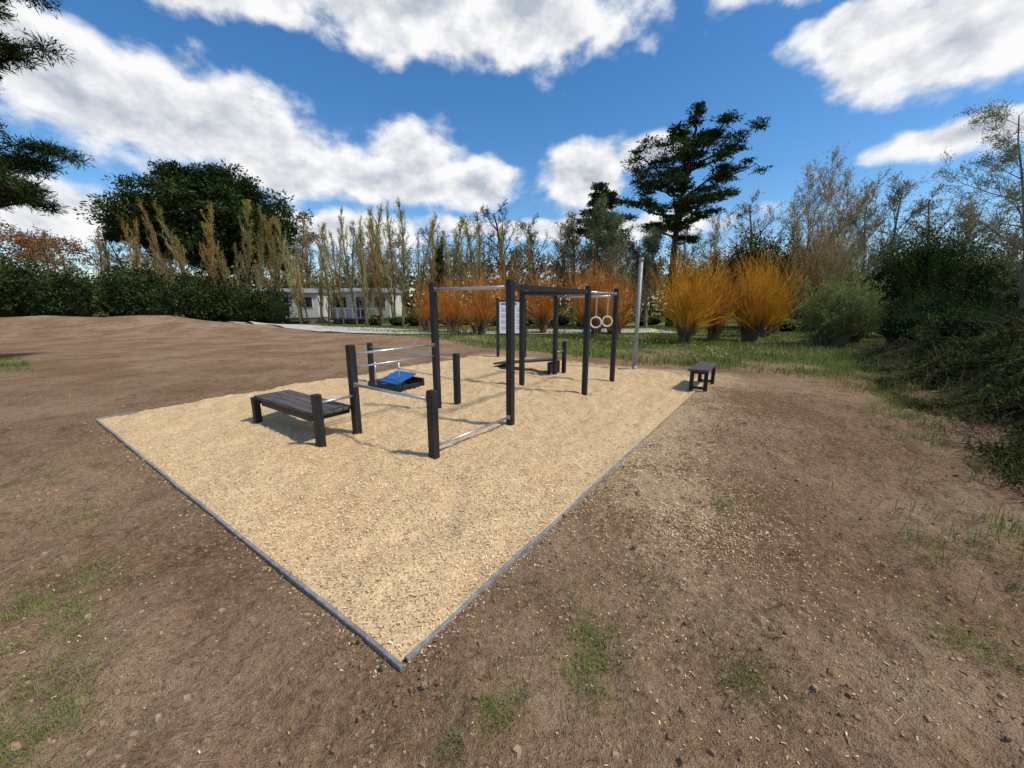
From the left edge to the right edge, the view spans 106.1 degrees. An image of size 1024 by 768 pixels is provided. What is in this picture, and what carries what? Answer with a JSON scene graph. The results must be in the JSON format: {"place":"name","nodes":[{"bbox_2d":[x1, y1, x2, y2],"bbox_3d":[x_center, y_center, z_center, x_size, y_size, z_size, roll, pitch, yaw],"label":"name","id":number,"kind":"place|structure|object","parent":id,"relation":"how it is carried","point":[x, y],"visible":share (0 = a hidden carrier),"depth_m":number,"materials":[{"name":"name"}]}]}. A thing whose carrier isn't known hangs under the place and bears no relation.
{"place":"outdoors","nodes":[
{"label":"outdoors","id":0,"kind":"place"},
{"bbox_2d":[224,321,676,333],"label":"gravel path","id":1,"kind":"structure","parent":0,"point":[316,327],"depth_m":25.87,"materials":[{"name":"gravel"}]},
{"bbox_2d":[0,306,1023,767],"bbox_3d":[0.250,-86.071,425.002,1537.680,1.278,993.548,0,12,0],"label":"ground","id":2,"kind":"structure","parent":0,"point":[86,360],"depth_m":2.26,"materials":[{"name":"soil"}]},
{"bbox_2d":[0,223,94,266],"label":"rust leaved tree","id":3,"kind":"object","parent":2,"relation":"on","point":[31,241],"visible":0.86,"depth_m":37.79,"materials":[{"name":"orange plant"}]},
{"bbox_2d":[0,0,98,225],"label":"pine tree","id":4,"kind":"object","parent":2,"relation":"on","point":[25,192],"visible":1,"depth_m":10.41,"materials":[{"name":"green plant"}]},
{"bbox_2d":[25,228,87,283],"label":"bare tree","id":5,"kind":"object","parent":2,"relation":"on","point":[51,253],"visible":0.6,"depth_m":36.32,"materials":[{"name":"brown plant"}]},
{"bbox_2d":[92,226,108,316],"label":"poplar tree","id":6,"kind":"object","parent":2,"relation":"on","point":[100,254],"visible":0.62,"depth_m":32.29,"materials":[{"name":"beige plant"}]},
{"bbox_2d":[86,228,150,280],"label":"bare tree","id":7,"kind":"object","parent":2,"relation":"on","point":[120,249],"visible":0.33,"depth_m":37.59,"materials":[{"name":"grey plant"}]},
{"bbox_2d":[115,215,145,278],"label":"poplar tree","id":8,"kind":"object","parent":2,"relation":"on","point":[126,237],"visible":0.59,"depth_m":33.04,"materials":[{"name":"beige plant"}]},
{"bbox_2d":[0,242,296,323],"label":"evergreen hedge","id":9,"kind":"object","parent":2,"relation":"on","point":[26,292],"visible":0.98,"depth_m":29.27,"materials":[{"name":"green plant"}]},
{"bbox_2d":[136,195,177,316],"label":"poplar tree","id":10,"kind":"object","parent":2,"relation":"on","point":[157,254],"visible":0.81,"depth_m":32.26,"materials":[{"name":"beige plant"}]},
{"bbox_2d":[152,200,193,281],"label":"poplar tree","id":11,"kind":"object","parent":2,"relation":"on","point":[165,229],"visible":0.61,"depth_m":33.54,"materials":[{"name":"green plant"}]},
{"bbox_2d":[73,158,329,286],"bbox_3d":[-30.798,-14.729,40.565,20.176,15.974,19.147,0,12,0],"label":"broadleaf tree","id":12,"kind":"object","parent":2,"relation":"on","point":[186,190],"visible":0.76,"depth_m":36.28,"materials":[{"name":"green plant"}]},
{"bbox_2d":[198,201,216,286],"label":"poplar tree","id":13,"kind":"object","parent":2,"relation":"on","point":[211,219],"visible":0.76,"depth_m":31.28,"materials":[{"name":"beige plant"}]},
{"bbox_2d":[199,229,223,290],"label":"poplar tree","id":14,"kind":"object","parent":2,"relation":"on","point":[210,269],"visible":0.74,"depth_m":31.46,"materials":[{"name":"beige plant"}]},
{"bbox_2d":[199,222,238,289],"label":"poplar tree","id":15,"kind":"object","parent":2,"relation":"on","point":[221,264],"visible":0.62,"depth_m":33.15,"materials":[{"name":"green plant"}]},
{"bbox_2d":[235,199,256,293],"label":"poplar tree","id":16,"kind":"object","parent":2,"relation":"on","point":[246,270],"visible":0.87,"depth_m":30.93,"materials":[{"name":"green plant"}]},
{"bbox_2d":[254,219,268,287],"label":"poplar tree","id":17,"kind":"object","parent":2,"relation":"on","point":[261,250],"visible":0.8,"depth_m":36.94,"materials":[{"name":"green plant"}]},
{"bbox_2d":[257,204,285,323],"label":"poplar tree","id":18,"kind":"object","parent":2,"relation":"on","point":[276,281],"visible":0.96,"depth_m":31.10,"materials":[{"name":"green plant"}]},
{"bbox_2d":[263,216,283,293],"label":"poplar tree","id":19,"kind":"object","parent":2,"relation":"on","point":[268,246],"visible":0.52,"depth_m":32.14,"materials":[{"name":"beige plant"}]},
{"bbox_2d":[272,215,302,324],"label":"poplar tree","id":20,"kind":"object","parent":2,"relation":"on","point":[288,270],"visible":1,"depth_m":30.59,"materials":[{"name":"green plant"}]},
{"bbox_2d":[267,317,330,322],"bbox_3d":[-21.800,-6.422,38.495,5.900,0.500,3.500,-2,12,-8],"label":"skirt","id":21,"kind":"object","parent":2,"relation":"on","point":[316,320],"visible":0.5,"depth_m":37.09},
{"bbox_2d":[250,293,330,317],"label":"walls","id":22,"kind":"structure","parent":21,"relation":"on","point":[314,312],"depth_m":36.88,"materials":[{"name":"paint"}]},
{"bbox_2d":[250,390,352,446],"bbox_3d":[-2.854,0.410,5.265,1.840,0.880,0.590,8,14,34],"label":"exercise bench","id":23,"kind":"object","parent":2,"relation":"on","point":[317,409],"visible":0.88,"depth_m":4.99,"materials":[{"name":"wood"}]},
{"bbox_2d":[295,211,308,323],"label":"poplar tree","id":24,"kind":"object","parent":2,"relation":"on","point":[301,255],"visible":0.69,"depth_m":34.72,"materials":[{"name":"green plant"}]},
{"bbox_2d":[291,223,339,288],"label":"bare tree","id":25,"kind":"object","parent":2,"relation":"on","point":[310,239],"visible":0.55,"depth_m":41.37,"materials":[{"name":"brown plant"}]},
{"bbox_2d":[314,222,328,325],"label":"poplar tree","id":26,"kind":"object","parent":2,"relation":"on","point":[320,284],"visible":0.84,"depth_m":30.75,"materials":[{"name":"green plant"}]},
{"bbox_2d":[315,234,333,325],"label":"poplar tree","id":27,"kind":"object","parent":2,"relation":"on","point":[324,269],"visible":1,"depth_m":30.07,"materials":[{"name":"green plant"}]},
{"bbox_2d":[320,227,338,323],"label":"poplar tree","id":28,"kind":"object","parent":2,"relation":"on","point":[333,285],"visible":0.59,"depth_m":34.30,"materials":[{"name":"green plant"}]},
{"bbox_2d":[327,231,344,323],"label":"poplar tree","id":29,"kind":"object","parent":2,"relation":"on","point":[341,302],"visible":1,"depth_m":33.37,"materials":[{"name":"green plant"}]},
{"bbox_2d":[338,205,357,326],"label":"poplar tree","id":30,"kind":"object","parent":2,"relation":"on","point":[347,268],"visible":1,"depth_m":29.00,"materials":[{"name":"green plant"}]},
{"bbox_2d":[332,220,370,287],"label":"bare tree","id":31,"kind":"object","parent":2,"relation":"on","point":[353,250],"visible":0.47,"depth_m":42.72,"materials":[{"name":"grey plant"}]},
{"bbox_2d":[352,216,367,325],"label":"poplar tree","id":32,"kind":"object","parent":2,"relation":"on","point":[362,263],"visible":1,"depth_m":28.44,"materials":[{"name":"green plant"}]},
{"bbox_2d":[336,318,389,322],"bbox_3d":[-14.000,-6.321,38.005,5.500,0.500,3.500,1,12,4],"label":"skirt","id":33,"kind":"object","parent":2,"relation":"on","point":[351,321],"visible":0.14,"depth_m":36.38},
{"bbox_2d":[331,293,401,317],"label":"walls","id":34,"kind":"structure","parent":33,"relation":"on","point":[386,310],"depth_m":36.04,"materials":[{"name":"paint"}]},
{"bbox_2d":[95,371,649,672],"bbox_3d":[-0.842,0.251,7.388,7.065,0.136,8.927,8,14,34],"label":"bed edging","id":35,"kind":"object","parent":2,"relation":"on","point":[383,652],"visible":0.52,"depth_m":2.50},
{"bbox_2d":[364,202,383,323],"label":"poplar tree","id":36,"kind":"object","parent":2,"relation":"on","point":[371,284],"visible":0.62,"depth_m":33.86,"materials":[{"name":"green plant"}]},
{"bbox_2d":[363,220,386,326],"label":"poplar tree","id":37,"kind":"object","parent":2,"relation":"on","point":[378,290],"visible":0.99,"depth_m":29.69,"materials":[{"name":"green plant"}]},
{"bbox_2d":[364,207,398,317],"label":"poplar tree","id":38,"kind":"object","parent":2,"relation":"on","point":[385,274],"visible":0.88,"depth_m":32.52,"materials":[{"name":"green plant"}]},
{"bbox_2d":[382,201,396,316],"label":"poplar tree","id":39,"kind":"object","parent":2,"relation":"on","point":[389,235],"visible":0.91,"depth_m":33.93,"materials":[{"name":"green plant"}]},
{"bbox_2d":[377,222,416,316],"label":"bare tree","id":40,"kind":"object","parent":2,"relation":"on","point":[397,266],"visible":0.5,"depth_m":42.13,"materials":[{"name":"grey plant"}]},
{"bbox_2d":[392,197,413,327],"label":"poplar tree","id":41,"kind":"object","parent":2,"relation":"on","point":[402,261],"visible":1,"depth_m":28.75,"materials":[{"name":"green plant"}]},
{"bbox_2d":[367,343,452,380],"bbox_3d":[-2.039,-0.130,7.595,2.960,1.180,0.098,10,15,40],"label":"parallel dip rail","id":42,"kind":"object","parent":2,"relation":"on","point":[370,347],"visible":0.59,"depth_m":8.23,"materials":[{"name":"metal"}]},
{"bbox_2d":[413,211,436,327],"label":"poplar tree","id":43,"kind":"object","parent":2,"relation":"on","point":[422,277],"visible":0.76,"depth_m":28.44,"materials":[{"name":"green plant"}]},
{"bbox_2d":[406,269,446,330],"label":"willow shrub","id":44,"kind":"object","parent":2,"relation":"on","point":[424,322],"visible":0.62,"depth_m":24.28,"materials":[{"name":"orange plant"}]},
{"bbox_2d":[424,219,441,304],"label":"poplar tree","id":45,"kind":"object","parent":2,"relation":"on","point":[429,257],"visible":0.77,"depth_m":27.75,"materials":[{"name":"green plant"}]},
{"bbox_2d":[426,233,450,319],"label":"narrow conifer","id":46,"kind":"object","parent":2,"relation":"on","point":[439,259],"visible":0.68,"depth_m":29.60,"materials":[{"name":"green plant"}]},
{"bbox_2d":[426,271,470,331],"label":"willow shrub","id":47,"kind":"object","parent":2,"relation":"on","point":[456,321],"visible":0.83,"depth_m":22.92,"materials":[{"name":"orange plant"}]},
{"bbox_2d":[446,214,466,310],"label":"poplar tree","id":48,"kind":"object","parent":2,"relation":"on","point":[453,267],"visible":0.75,"depth_m":31.54,"materials":[{"name":"green plant"}]},
{"bbox_2d":[447,212,497,294],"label":"bare tree","id":49,"kind":"object","parent":2,"relation":"on","point":[473,236],"visible":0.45,"depth_m":38.96,"materials":[{"name":"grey plant"}]},
{"bbox_2d":[470,213,488,322],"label":"poplar tree","id":50,"kind":"object","parent":2,"relation":"on","point":[479,254],"visible":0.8,"depth_m":29.15,"materials":[{"name":"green plant"}]},
{"bbox_2d":[446,258,516,334],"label":"willow shrub","id":51,"kind":"object","parent":2,"relation":"on","point":[482,311],"visible":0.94,"depth_m":21.26,"materials":[{"name":"orange plant"}]},
{"bbox_2d":[345,279,618,458],"bbox_3d":[0.111,-0.509,6.614,1.588,2.338,5.410,8,14,34],"label":"calisthenics rig","id":52,"kind":"object","parent":2,"relation":"on","point":[432,398],"visible":0.94,"depth_m":5.80,"materials":[{"name":"metal"}]},
{"bbox_2d":[469,198,521,289],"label":"bare tree","id":53,"kind":"object","parent":2,"relation":"on","point":[497,229],"visible":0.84,"depth_m":36.55,"materials":[{"name":"grey plant"}]},
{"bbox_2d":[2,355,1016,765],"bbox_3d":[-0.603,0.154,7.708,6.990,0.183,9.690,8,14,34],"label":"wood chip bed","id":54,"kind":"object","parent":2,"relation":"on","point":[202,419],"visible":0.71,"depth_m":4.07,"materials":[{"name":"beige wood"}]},
{"bbox_2d":[368,362,423,391],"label":"step platform","id":55,"kind":"structure","parent":54,"relation":"on","point":[397,377],"depth_m":7.90,"materials":[{"name":"plastic"}]},
{"bbox_2d":[0,210,1022,318],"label":"distant woodland","id":56,"kind":"object","parent":2,"relation":"on","point":[148,260],"visible":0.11,"depth_m":51.11,"materials":[{"name":"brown plant"}]},
{"bbox_2d":[1,397,1021,760],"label":"dry twigs","id":57,"kind":"object","parent":2,"relation":"on","point":[643,539],"visible":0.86,"depth_m":2.95,"materials":[{"name":"wood"}]},
{"bbox_2d":[496,298,526,357],"bbox_3d":[-0.020,-1.720,12.459,0.970,2.080,0.090,-1,12,-6],"label":"information board","id":58,"kind":"object","parent":2,"relation":"on","point":[501,317],"visible":0.45,"depth_m":12.35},
{"bbox_2d":[0,359,1023,767],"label":"soil clods","id":59,"kind":"object","parent":2,"relation":"on","point":[516,749],"visible":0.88,"depth_m":1.92,"materials":[{"name":"brown soil"}]},
{"bbox_2d":[0,355,1023,767],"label":"grass tufts","id":60,"kind":"object","parent":2,"relation":"on","point":[112,571],"visible":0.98,"depth_m":1.90,"materials":[{"name":"green plant"}]},
{"bbox_2d":[493,341,566,374],"bbox_3d":[0.430,-0.635,10.054,1.904,1.020,0.595,8,14,34],"label":"inclined sit up bench","id":61,"kind":"object","parent":2,"relation":"on","point":[563,357],"visible":0.76,"depth_m":9.69,"materials":[{"name":"metal"}]},
{"bbox_2d":[515,213,550,316],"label":"bare tree","id":62,"kind":"object","parent":2,"relation":"on","point":[524,226],"visible":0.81,"depth_m":38.65,"materials":[{"name":"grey plant"}]},
{"bbox_2d":[515,249,572,332],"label":"willow shrub","id":63,"kind":"object","parent":2,"relation":"on","point":[542,318],"visible":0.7,"depth_m":22.13,"materials":[{"name":"orange plant"}]},
{"bbox_2d":[547,209,594,314],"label":"bare tree","id":64,"kind":"object","parent":2,"relation":"on","point":[570,228],"visible":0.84,"depth_m":34.59,"materials":[{"name":"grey plant"}]},
{"bbox_2d":[542,211,599,322],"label":"bare tree","id":65,"kind":"object","parent":2,"relation":"on","point":[573,252],"visible":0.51,"depth_m":36.16,"materials":[{"name":"grey plant"}]},
{"bbox_2d":[364,308,818,331],"bbox_3d":[5.056,-5.158,30.180,34.859,1.800,8.067,3,12,16],"label":"scrub","id":66,"kind":"object","parent":2,"relation":"on","point":[786,326],"visible":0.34,"depth_m":30.87,"materials":[{"name":"green plant"}]},
{"bbox_2d":[543,243,645,337],"bbox_3d":[4.387,-4.700,19.711,4.167,4.895,4.625,11,16,43],"label":"willow shrub","id":67,"kind":"object","parent":2,"relation":"on","point":[595,322],"visible":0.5,"depth_m":19.66,"materials":[{"name":"orange plant"}]},
{"bbox_2d":[572,191,637,304],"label":"grey green tree","id":68,"kind":"object","parent":2,"relation":"on","point":[614,243],"visible":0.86,"depth_m":25.20,"materials":[{"name":"green plant"}]},
{"bbox_2d":[574,181,639,308],"bbox_3d":[8.014,-11.402,34.255,5.408,12.005,5.640,0,12,0],"label":"pine tree","id":69,"kind":"object","parent":2,"relation":"on","point":[599,187],"visible":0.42,"depth_m":32.84,"materials":[{"name":"green plant"}]},
{"bbox_2d":[595,280,646,340],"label":"willow shrub","id":70,"kind":"object","parent":2,"relation":"on","point":[620,318],"visible":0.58,"depth_m":18.33,"materials":[{"name":"orange plant"}]},
{"bbox_2d":[593,266,649,333],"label":"willow shrub","id":71,"kind":"object","parent":2,"relation":"on","point":[608,330],"visible":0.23,"depth_m":21.85,"materials":[{"name":"orange plant"}]},
{"bbox_2d":[632,258,643,368],"bbox_3d":[3.260,-1.627,10.017,0.140,3.160,0.140,0,12,0],"label":"metal pole","id":72,"kind":"object","parent":2,"relation":"on","point":[638,304],"visible":0.86,"depth_m":9.94,"materials":[{"name":"metal"}]},
{"bbox_2d":[623,226,669,327],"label":"grey green tree","id":73,"kind":"object","parent":2,"relation":"on","point":[651,242],"visible":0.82,"depth_m":26.56,"materials":[{"name":"green plant"}]},
{"bbox_2d":[660,216,709,284],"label":"bare tree","id":74,"kind":"object","parent":2,"relation":"on","point":[685,245],"visible":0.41,"depth_m":38.83,"materials":[{"name":"grey plant"}]},
{"bbox_2d":[603,99,773,326],"bbox_3d":[12.674,-11.711,28.595,11.573,14.857,9.857,0,12,0],"label":"pine tree","id":75,"kind":"object","parent":2,"relation":"on","point":[687,152],"visible":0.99,"depth_m":26.10,"materials":[{"name":"green plant"}]},
{"bbox_2d":[645,230,758,343],"bbox_3d":[7.742,-4.093,16.743,4.433,4.921,4.761,0,12,0],"label":"willow shrub","id":76,"kind":"object","parent":2,"relation":"on","point":[688,319],"visible":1,"depth_m":16.28,"materials":[{"name":"orange plant"}]},
{"bbox_2d":[688,361,717,391],"bbox_3d":[4.019,-0.147,8.110,0.367,0.488,1.250,8,14,34],"label":"park bench","id":77,"kind":"object","parent":2,"relation":"on","point":[700,368],"visible":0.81,"depth_m":7.80,"materials":[{"name":"wood"}]},
{"bbox_2d":[699,203,747,317],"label":"bare tree","id":78,"kind":"object","parent":2,"relation":"on","point":[717,234],"visible":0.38,"depth_m":38.95,"materials":[{"name":"beige plant"}]},
{"bbox_2d":[689,244,763,341],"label":"willow shrub","id":79,"kind":"object","parent":2,"relation":"on","point":[714,330],"visible":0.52,"depth_m":18.00,"materials":[{"name":"orange plant"}]},
{"bbox_2d":[721,186,790,316],"bbox_3d":[22.192,-12.172,36.953,5.528,12.604,6.164,-5,13,-23],"label":"bare tree","id":80,"kind":"object","parent":2,"relation":"on","point":[746,211],"visible":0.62,"depth_m":35.95,"materials":[{"name":"brown plant"}]},
{"bbox_2d":[652,219,862,321],"bbox_3d":[19.018,-8.386,28.747,16.184,7.789,6.603,-1,12,-7],"label":"laurel shrub","id":81,"kind":"object","parent":2,"relation":"on","point":[746,249],"visible":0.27,"depth_m":27.82,"materials":[{"name":"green plant"}]},
{"bbox_2d":[740,257,812,337],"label":"willow shrub","id":82,"kind":"object","parent":2,"relation":"on","point":[768,334],"visible":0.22,"depth_m":20.07,"materials":[{"name":"orange plant"}]},
{"bbox_2d":[713,238,840,341],"bbox_3d":[11.318,-4.271,18.088,4.624,4.822,5.320,0,12,0],"label":"willow shrub","id":83,"kind":"object","parent":2,"relation":"on","point":[755,322],"visible":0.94,"depth_m":17.73,"materials":[{"name":"orange plant"}]},
{"bbox_2d":[769,187,860,267],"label":"bare tree","id":84,"kind":"object","parent":2,"relation":"on","point":[807,215],"visible":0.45,"depth_m":31.24,"materials":[{"name":"beige plant"}]},
{"bbox_2d":[749,213,883,323],"bbox_3d":[19.344,-7.302,25.193,6.887,7.851,6.212,0,12,0],"label":"pale twiggy shrub","id":85,"kind":"object","parent":2,"relation":"on","point":[812,277],"visible":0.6,"depth_m":24.85,"materials":[{"name":"beige plant"}]},
{"bbox_2d":[771,142,866,320],"bbox_3d":[27.474,-13.024,34.879,8.898,15.080,7.274,0,12,-2],"label":"bare tree","id":86,"kind":"object","parent":2,"relation":"on","point":[819,203],"visible":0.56,"depth_m":33.55,"materials":[{"name":"beige plant"}]},
{"bbox_2d":[780,264,893,348],"bbox_3d":[12.987,-3.145,15.573,2.914,3.612,3.720,-8,14,-35],"label":"olive green shrub","id":87,"kind":"object","parent":2,"relation":"on","point":[829,314],"visible":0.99,"depth_m":15.16,"materials":[{"name":"green plant"}]},
{"bbox_2d":[780,218,900,295],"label":"pale twiggy shrub","id":88,"kind":"object","parent":2,"relation":"on","point":[843,249],"visible":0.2,"depth_m":25.84,"materials":[{"name":"beige plant"}]},
{"bbox_2d":[810,162,885,263],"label":"bare tree","id":89,"kind":"object","parent":2,"relation":"on","point":[856,211],"visible":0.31,"depth_m":33.09,"materials":[{"name":"beige plant"}]},
{"bbox_2d":[821,152,877,278],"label":"bare tree","id":90,"kind":"object","parent":2,"relation":"on","point":[846,182],"visible":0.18,"depth_m":35.30,"materials":[{"name":"beige plant"}]},
{"bbox_2d":[818,280,902,342],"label":"olive green shrub","id":91,"kind":"object","parent":2,"relation":"on","point":[856,338],"visible":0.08,"depth_m":16.72,"materials":[{"name":"green plant"}]},
{"bbox_2d":[834,204,903,286],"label":"bare tree","id":92,"kind":"object","parent":2,"relation":"on","point":[868,213],"visible":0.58,"depth_m":31.14,"materials":[{"name":"grey plant"}]},
{"bbox_2d":[804,163,942,279],"bbox_3d":[32.682,-13.284,37.172,7.072,14.661,8.650,1,12,5],"label":"bare tree","id":93,"kind":"object","parent":2,"relation":"on","point":[876,195],"visible":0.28,"depth_m":36.25,"materials":[{"name":"beige plant"}]},
{"bbox_2d":[864,174,941,274],"bbox_3d":[34.200,-12.004,34.588,5.224,13.200,6.188,2,12,10],"label":"bare tree","id":94,"kind":"object","parent":2,"relation":"on","point":[893,199],"visible":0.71,"depth_m":34.03,"materials":[{"name":"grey plant"}]},
{"bbox_2d":[792,345,1023,625],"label":"bank grass","id":95,"kind":"structure","parent":2,"relation":"on","point":[897,407],"depth_m":4.97,"materials":[{"name":"green plant"}]},
{"bbox_2d":[843,194,1020,336],"bbox_3d":[20.835,-5.811,19.338,10.352,6.849,4.146,-3,12,-12],"label":"conifer shrub","id":96,"kind":"object","parent":2,"relation":"on","point":[922,267],"visible":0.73,"depth_m":18.82,"materials":[{"name":"green plant"}]},
{"bbox_2d":[880,180,984,267],"bbox_3d":[37.148,-11.836,35.315,5.528,12.604,6.164,2,12,8],"label":"bare tree","id":97,"kind":"object","parent":2,"relation":"on","point":[928,218],"visible":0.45,"depth_m":33.97,"materials":[{"name":"brown plant"}]},
{"bbox_2d":[848,296,1023,499],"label":"bramble bank","id":98,"kind":"structure","parent":2,"relation":"on","point":[936,361],"depth_m":6.87,"materials":[{"name":"green plant"}]},
{"bbox_2d":[857,282,1023,342],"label":"dark bushes","id":99,"kind":"object","parent":2,"relation":"on","point":[914,314],"visible":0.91,"depth_m":11.35,"materials":[{"name":"green plant"}]},
{"bbox_2d":[926,189,995,264],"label":"bare tree","id":100,"kind":"object","parent":2,"relation":"on","point":[967,214],"visible":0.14,"depth_m":37.10,"materials":[{"name":"brown plant"}]},
{"bbox_2d":[935,195,1012,262],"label":"bare tree","id":101,"kind":"object","parent":2,"relation":"on","point":[979,215],"visible":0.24,"depth_m":34.61,"materials":[{"name":"grey plant"}]},
{"bbox_2d":[926,97,1023,307],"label":"young leafing tree","id":102,"kind":"object","parent":2,"relation":"on","point":[996,230],"visible":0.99,"depth_m":14.10,"materials":[{"name":"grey plant"}]},
{"bbox_2d":[989,251,1022,307],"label":"conifer shrub","id":103,"kind":"object","parent":2,"relation":"on","point":[1016,302],"visible":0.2,"depth_m":20.76,"materials":[{"name":"green plant"}]},
{"bbox_2d":[0,0,1023,305],"label":"sky","id":104,"kind":"structure","parent":0,"point":[447,108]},
{"bbox_2d":[318,325,910,380],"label":"grass","id":105,"kind":"structure","parent":0,"point":[724,342],"depth_m":15.63,"materials":[{"name":"green plant"}]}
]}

